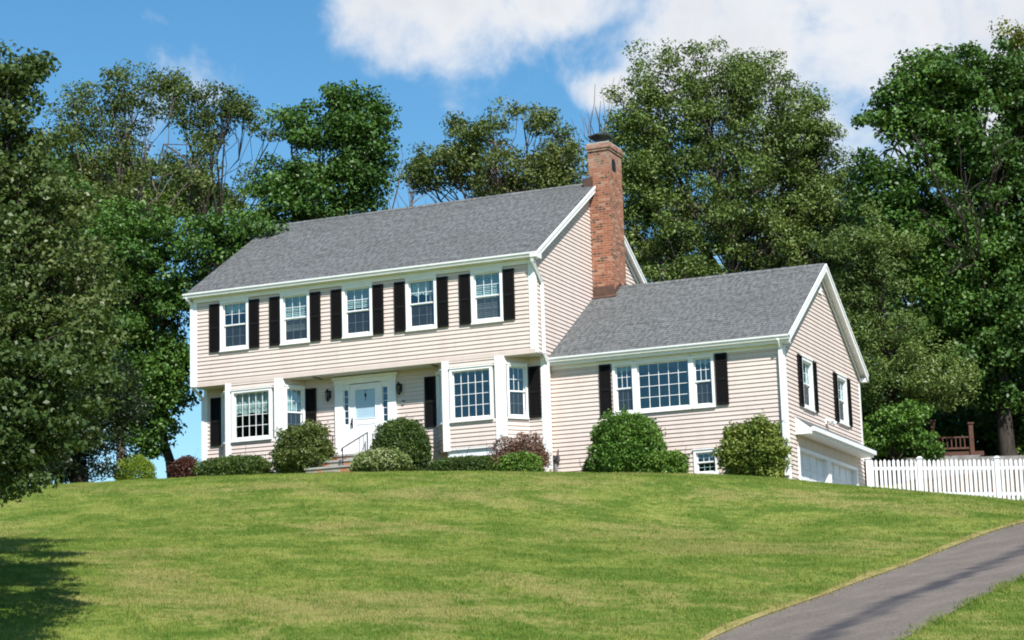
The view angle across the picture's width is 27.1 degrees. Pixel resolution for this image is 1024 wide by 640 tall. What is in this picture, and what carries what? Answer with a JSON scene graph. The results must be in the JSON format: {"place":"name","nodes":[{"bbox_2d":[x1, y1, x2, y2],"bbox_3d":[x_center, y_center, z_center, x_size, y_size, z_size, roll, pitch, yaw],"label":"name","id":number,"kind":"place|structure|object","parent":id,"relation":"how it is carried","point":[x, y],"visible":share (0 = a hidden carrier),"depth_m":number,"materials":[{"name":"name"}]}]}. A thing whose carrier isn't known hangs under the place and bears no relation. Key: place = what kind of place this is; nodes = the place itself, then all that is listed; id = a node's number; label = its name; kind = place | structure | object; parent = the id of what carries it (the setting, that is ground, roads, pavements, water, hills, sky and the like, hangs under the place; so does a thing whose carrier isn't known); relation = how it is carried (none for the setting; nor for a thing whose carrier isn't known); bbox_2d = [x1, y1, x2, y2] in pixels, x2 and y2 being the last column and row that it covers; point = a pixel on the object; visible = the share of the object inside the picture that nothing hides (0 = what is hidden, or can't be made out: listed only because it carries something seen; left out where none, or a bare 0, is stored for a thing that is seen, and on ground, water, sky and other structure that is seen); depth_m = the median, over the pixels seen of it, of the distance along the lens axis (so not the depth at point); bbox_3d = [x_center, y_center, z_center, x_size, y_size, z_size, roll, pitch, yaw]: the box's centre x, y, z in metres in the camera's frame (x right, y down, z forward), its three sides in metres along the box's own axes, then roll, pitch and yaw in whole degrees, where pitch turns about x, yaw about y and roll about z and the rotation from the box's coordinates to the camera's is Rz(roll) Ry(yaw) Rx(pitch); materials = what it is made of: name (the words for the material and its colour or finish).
{"place":"outdoors","nodes":[
{"label":"outdoors","id":0,"kind":"place"},
{"bbox_2d":[0,470,1023,639],"bbox_3d":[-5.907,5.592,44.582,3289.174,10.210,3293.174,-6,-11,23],"label":"ground","id":1,"kind":"structure","parent":0,"point":[656,514],"depth_m":40.01,"materials":[{"name":"green plant"}]},
{"bbox_2d":[0,38,139,507],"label":"maple tree","id":2,"kind":"object","parent":1,"relation":"on","point":[56,353],"visible":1,"depth_m":31.81,"materials":[{"name":"green plant"}]},
{"bbox_2d":[28,337,159,483],"bbox_3d":[-12.181,2.509,57.544,4.675,5.112,3.741,-6,-11,23],"label":"yew tree","id":3,"kind":"object","parent":1,"relation":"on","point":[76,468],"visible":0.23,"depth_m":57.16,"materials":[{"name":"green plant"}]},
{"bbox_2d":[39,58,226,463],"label":"locust tree","id":4,"kind":"object","parent":1,"relation":"on","point":[105,187],"visible":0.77,"depth_m":74.17,"materials":[{"name":"green plant"}]},
{"bbox_2d":[113,454,157,480],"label":"cypress shrub","id":5,"kind":"object","parent":1,"relation":"on","point":[137,465],"visible":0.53,"depth_m":62.54,"materials":[{"name":"green plant"}]},
{"bbox_2d":[2,153,289,477],"bbox_3d":[-11.352,0.514,65.005,9.281,11.251,4.726,-2,-11,3],"label":"oak tree","id":6,"kind":"object","parent":1,"relation":"on","point":[167,360],"visible":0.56,"depth_m":64.50,"materials":[{"name":"green plant"}]},
{"bbox_2d":[165,450,198,477],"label":"barberry shrub","id":7,"kind":"object","parent":1,"relation":"on","point":[182,466],"visible":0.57,"depth_m":59.81,"materials":[{"name":"red plant"}]},
{"bbox_2d":[127,74,286,271],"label":"locust tree","id":8,"kind":"object","parent":1,"relation":"on","point":[234,107],"visible":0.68,"depth_m":77.24,"materials":[{"name":"green plant"}]},
{"bbox_2d":[190,451,273,475],"bbox_3d":[-7.849,4.128,59.127,2.611,1.175,1.236,-6,-11,23],"label":"clipped hedge","id":9,"kind":"object","parent":1,"relation":"on","point":[240,464],"visible":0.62,"depth_m":58.74,"materials":[{"name":"green plant"}]},
{"bbox_2d":[268,418,337,473],"bbox_3d":[-5.713,3.697,58.432,2.072,2.079,1.624,-6,-11,23],"label":"tall shrub","id":10,"kind":"object","parent":1,"relation":"on","point":[301,447],"visible":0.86,"depth_m":58.06,"materials":[{"name":"green plant"}]},
{"bbox_2d":[214,78,402,229],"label":"oak tree","id":11,"kind":"object","parent":1,"relation":"on","point":[356,165],"visible":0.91,"depth_m":71.73,"materials":[{"name":"green plant"}]},
{"bbox_2d":[304,453,357,472],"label":"entrance steps","id":12,"kind":"structure","parent":1,"relation":"on","point":[334,464],"depth_m":57.66,"materials":[{"name":"stone"}]},
{"bbox_2d":[341,432,367,464],"bbox_3d":[-4.308,3.685,58.175,0.034,1.414,1.579,-6,-11,23],"label":"hand rail","id":13,"kind":"object","parent":12,"relation":"on","point":[359,444],"visible":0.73,"depth_m":58.47,"materials":[{"name":"black metal"}]},
{"bbox_2d":[347,440,413,471],"bbox_3d":[-3.474,3.760,56.766,1.887,1.196,1.576,-6,-11,23],"label":"variegated shrub","id":14,"kind":"object","parent":1,"relation":"on","point":[382,459],"visible":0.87,"depth_m":56.29,"materials":[{"name":"green plant"}]},
{"bbox_2d":[370,416,433,471],"bbox_3d":[-2.988,3.558,57.786,1.882,1.841,1.627,-6,-11,23],"label":"round shrub","id":15,"kind":"object","parent":1,"relation":"on","point":[405,434],"visible":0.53,"depth_m":57.39,"materials":[{"name":"green plant"}]},
{"bbox_2d":[388,144,425,208],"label":"dead tree","id":16,"kind":"object","parent":1,"relation":"on","point":[412,199],"visible":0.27,"depth_m":74.26,"materials":[{"name":"brown wood"}]},
{"bbox_2d":[425,442,498,471],"bbox_3d":[-1.329,3.788,56.286,2.138,0.941,1.072,-6,-11,23],"label":"clipped hedge","id":17,"kind":"object","parent":1,"relation":"on","point":[473,462],"visible":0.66,"depth_m":55.93,"materials":[{"name":"green plant"}]},
{"bbox_2d":[390,95,588,202],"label":"locust tree","id":18,"kind":"object","parent":1,"relation":"on","point":[549,168],"visible":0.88,"depth_m":79.92,"materials":[{"name":"green plant"}]},
{"bbox_2d":[493,450,545,471],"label":"shrub","id":19,"kind":"object","parent":1,"relation":"on","point":[523,460],"visible":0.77,"depth_m":54.99,"materials":[{"name":"green plant"}]},
{"bbox_2d":[488,431,554,471],"bbox_3d":[0.158,3.696,56.093,1.941,1.482,1.450,-6,-11,23],"label":"russet shrub","id":20,"kind":"object","parent":1,"relation":"on","point":[516,445],"visible":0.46,"depth_m":55.93,"materials":[{"name":"brown plant"}]},
{"bbox_2d":[182,133,876,485],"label":"house","id":21,"kind":"structure","parent":1,"relation":"on","point":[551,314],"depth_m":59.08,"materials":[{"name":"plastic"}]},
{"bbox_2d":[220,391,224,446],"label":"window","id":22,"kind":"structure","parent":21,"relation":"in","point":[222,394],"depth_m":61.01,"materials":[{"name":"white paint"}]},
{"bbox_2d":[219,296,249,351],"bbox_3d":[-7.926,0.138,60.850,0.990,1.525,0.208,-6,-11,23],"label":"window","id":23,"kind":"structure","parent":21,"relation":"in","point":[240,304],"depth_m":60.91,"materials":[{"name":"white paint"}]},
{"bbox_2d":[230,386,273,442],"bbox_3d":[-7.353,2.686,60.143,1.330,1.505,0.208,-6,-11,23],"label":"window","id":24,"kind":"structure","parent":21,"relation":"in","point":[257,400],"depth_m":60.21,"materials":[{"name":"white paint"}]},
{"bbox_2d":[279,289,310,345],"bbox_3d":[-6.105,-0.059,60.084,0.990,1.525,0.225,-6,-11,23],"label":"window","id":25,"kind":"structure","parent":21,"relation":"in","point":[291,295],"depth_m":60.14,"materials":[{"name":"white paint"}]},
{"bbox_2d":[284,385,305,428],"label":"window","id":26,"kind":"structure","parent":21,"relation":"in","point":[294,395],"depth_m":60.06,"materials":[{"name":"white paint"}]},
{"bbox_2d":[341,282,373,338],"bbox_3d":[-4.287,-0.257,59.311,0.990,1.525,0.225,-6,-11,23],"label":"window","id":27,"kind":"structure","parent":21,"relation":"in","point":[366,286],"depth_m":59.36,"materials":[{"name":"white paint"}]},
{"bbox_2d":[350,382,380,453],"bbox_3d":[-4.090,2.786,59.250,0.960,2.060,0.123,-6,-11,23],"label":"front door","id":28,"kind":"structure","parent":21,"relation":"in","point":[365,404],"depth_m":59.31,"materials":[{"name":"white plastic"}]},
{"bbox_2d":[404,274,437,331],"bbox_3d":[-2.473,-0.457,58.530,0.990,1.525,0.208,-6,-11,23],"label":"window","id":29,"kind":"structure","parent":21,"relation":"in","point":[416,285],"depth_m":58.60,"materials":[{"name":"white paint"}]},
{"bbox_2d":[435,369,442,426],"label":"window","id":30,"kind":"structure","parent":21,"relation":"in","point":[438,374],"depth_m":58.34,"materials":[{"name":"white paint"}]},
{"bbox_2d":[448,364,494,422],"bbox_3d":[-1.086,2.001,57.470,1.305,1.505,0.195,-6,-11,23],"label":"window","id":31,"kind":"structure","parent":21,"relation":"in","point":[490,367],"depth_m":57.44,"materials":[{"name":"white paint"}]},
{"bbox_2d":[469,266,504,324],"bbox_3d":[-0.653,-0.654,57.765,0.990,1.525,0.225,-6,-11,23],"label":"window","id":32,"kind":"structure","parent":21,"relation":"in","point":[491,271],"depth_m":57.81,"materials":[{"name":"white paint"}]},
{"bbox_2d":[506,363,529,418],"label":"window","id":33,"kind":"structure","parent":21,"relation":"in","point":[522,366],"depth_m":57.29,"materials":[{"name":"white paint"}]},
{"bbox_2d":[553,449,559,471],"bbox_3d":[1.153,3.901,57.103,0.250,0.873,0.224,-6,-11,23],"label":"utility meter","id":34,"kind":"object","parent":21,"relation":"attached to","point":[556,459],"visible":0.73,"depth_m":57.05,"materials":[{"name":"grey metal"}]},
{"bbox_2d":[611,360,635,415],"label":"window","id":35,"kind":"structure","parent":21,"relation":"in","point":[622,366],"depth_m":56.84,"materials":[{"name":"white paint"}]},
{"bbox_2d":[634,355,692,413],"bbox_3d":[4.033,1.723,56.371,1.628,1.445,0.195,-6,-11,23],"label":"window","id":36,"kind":"structure","parent":21,"relation":"in","point":[685,357],"depth_m":56.37,"materials":[{"name":"white paint"}]},
{"bbox_2d":[689,353,715,408],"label":"window","id":37,"kind":"structure","parent":21,"relation":"in","point":[704,358],"depth_m":55.95,"materials":[{"name":"white paint"}]},
{"bbox_2d":[692,447,718,473],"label":"window","id":38,"kind":"structure","parent":21,"relation":"in","point":[696,452],"depth_m":55.58,"materials":[{"name":"white paint"}]},
{"bbox_2d":[802,355,815,412],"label":"window","id":39,"kind":"structure","parent":21,"relation":"in","point":[806,362],"depth_m":57.27,"materials":[{"name":"white paint"}]},
{"bbox_2d":[797,446,830,483],"bbox_3d":[8.028,4.640,56.633,0.205,2.240,3.020,-6,-11,23],"label":"garage door","id":40,"kind":"structure","parent":21,"relation":"in","point":[813,466],"depth_m":57.03,"materials":[{"name":"paint"}]},
{"bbox_2d":[836,372,849,426],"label":"window","id":41,"kind":"structure","parent":21,"relation":"in","point":[842,380],"depth_m":60.52,"materials":[{"name":"white paint"}]},
{"bbox_2d":[829,458,858,485],"bbox_3d":[9.255,5.116,59.395,0.205,2.240,3.020,-6,-11,23],"label":"garage door","id":42,"kind":"structure","parent":21,"relation":"in","point":[840,472],"depth_m":59.81,"materials":[{"name":"paint"}]},
{"bbox_2d":[579,457,592,472],"bbox_3d":[1.986,3.901,56.073,0.481,1.300,0.589,-6,-11,23],"label":"dwarf conifer","id":43,"kind":"object","parent":1,"relation":"on","point":[584,469],"visible":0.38,"depth_m":56.03,"materials":[{"name":"green plant"}]},
{"bbox_2d":[571,78,620,183],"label":"dead tree","id":44,"kind":"object","parent":1,"relation":"on","point":[598,118],"visible":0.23,"depth_m":82.73,"materials":[{"name":"brown wood"}]},
{"bbox_2d":[586,405,667,472],"bbox_3d":[3.057,3.403,55.421,2.321,2.242,1.848,-6,-11,23],"label":"shrub","id":45,"kind":"object","parent":1,"relation":"on","point":[634,438],"visible":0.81,"depth_m":54.95,"materials":[{"name":"green plant"}]},
{"bbox_2d":[641,445,690,472],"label":"shrub","id":46,"kind":"object","parent":1,"relation":"on","point":[674,461],"visible":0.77,"depth_m":54.33,"materials":[{"name":"green plant"}]},
{"bbox_2d":[594,35,904,321],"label":"ash tree","id":47,"kind":"object","parent":1,"relation":"on","point":[778,223],"visible":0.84,"depth_m":73.43,"materials":[{"name":"green plant"}]},
{"bbox_2d":[709,409,794,477],"bbox_3d":[6.187,3.414,54.061,2.187,2.265,1.680,-6,-11,23],"label":"corner shrub","id":48,"kind":"object","parent":1,"relation":"on","point":[756,446],"visible":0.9,"depth_m":53.67,"materials":[{"name":"green plant"}]},
{"bbox_2d":[685,520,1023,639],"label":"edge grass","id":49,"kind":"structure","parent":1,"relation":"on","point":[978,598],"depth_m":32.87,"materials":[{"name":"green plant"}]},
{"bbox_2d":[697,519,1023,639],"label":"dry verge","id":50,"kind":"structure","parent":1,"relation":"on","point":[755,616],"depth_m":33.88,"materials":[{"name":"beige plant"}]},
{"bbox_2d":[799,188,985,483],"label":"hemlock tree","id":51,"kind":"object","parent":1,"relation":"on","point":[892,381],"visible":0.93,"depth_m":66.71,"materials":[{"name":"green plant"}]},
{"bbox_2d":[860,384,930,483],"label":"understory bush","id":52,"kind":"object","parent":1,"relation":"on","point":[883,457],"visible":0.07,"depth_m":68.84,"materials":[{"name":"green plant"}]},
{"bbox_2d":[862,398,946,485],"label":"sapling","id":53,"kind":"object","parent":1,"relation":"on","point":[889,422],"visible":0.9,"depth_m":65.12,"materials":[{"name":"green plant"}]},
{"bbox_2d":[836,35,1023,455],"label":"maple tree","id":54,"kind":"object","parent":1,"relation":"on","point":[941,95],"visible":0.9,"depth_m":69.07,"materials":[{"name":"green plant"}]},
{"bbox_2d":[836,173,1023,439],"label":"beech tree","id":55,"kind":"object","parent":1,"relation":"on","point":[900,304],"visible":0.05,"depth_m":86.25,"materials":[{"name":"green plant"}]},
{"bbox_2d":[865,456,1023,499],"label":"picket fence","id":56,"kind":"object","parent":1,"relation":"on","point":[918,468],"visible":0.75,"depth_m":60.88,"materials":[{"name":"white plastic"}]},
{"bbox_2d":[912,420,983,457],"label":"timber deck","id":57,"kind":"structure","parent":1,"relation":"on","point":[971,448],"depth_m":68.18,"materials":[{"name":"brown wood"}]},
{"bbox_2d":[887,455,1023,480],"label":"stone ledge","id":58,"kind":"object","parent":1,"relation":"on","point":[977,457],"visible":0.28,"depth_m":66.88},
{"bbox_2d":[910,115,1023,403],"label":"dead tree","id":59,"kind":"object","parent":1,"relation":"on","point":[964,223],"visible":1,"depth_m":67.58,"materials":[{"name":"wood"}]},
{"bbox_2d":[918,380,1022,455],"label":"understory bush","id":60,"kind":"object","parent":1,"relation":"on","point":[949,421],"visible":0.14,"depth_m":71.84,"materials":[{"name":"green plant"}]},
{"bbox_2d":[942,370,1023,455],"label":"understory bush","id":61,"kind":"object","parent":1,"relation":"on","point":[987,423],"visible":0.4,"depth_m":70.03,"materials":[{"name":"green plant"}]},
{"bbox_2d":[0,0,1023,483],"label":"sky","id":62,"kind":"structure","parent":0,"point":[433,58],"materials":[{"name":"blue"}]},
{"bbox_2d":[709,522,1023,639],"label":"driveway","id":63,"kind":"structure","parent":0,"point":[881,606],"depth_m":33.21,"materials":[{"name":"grey asphalt"}]},
{"bbox_2d":[901,469,1023,498],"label":"forest floor","id":64,"kind":"structure","parent":0,"point":[973,482],"depth_m":63.80,"materials":[{"name":"brown plant"}]},
{"bbox_2d":[988,15,1023,182],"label":"locust tree","id":65,"kind":"object","parent":64,"relation":"on","point":[1018,35],"visible":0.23,"depth_m":84.86,"materials":[{"name":"green plant"}]},
{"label":"forest floor","id":66,"kind":"structure","parent":0,"visible":0},
{"bbox_2d":[1,134,252,483],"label":"beech tree","id":67,"kind":"object","parent":66,"relation":"on","point":[164,196],"visible":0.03,"depth_m":81.63,"materials":[{"name":"green plant"}]}
]}

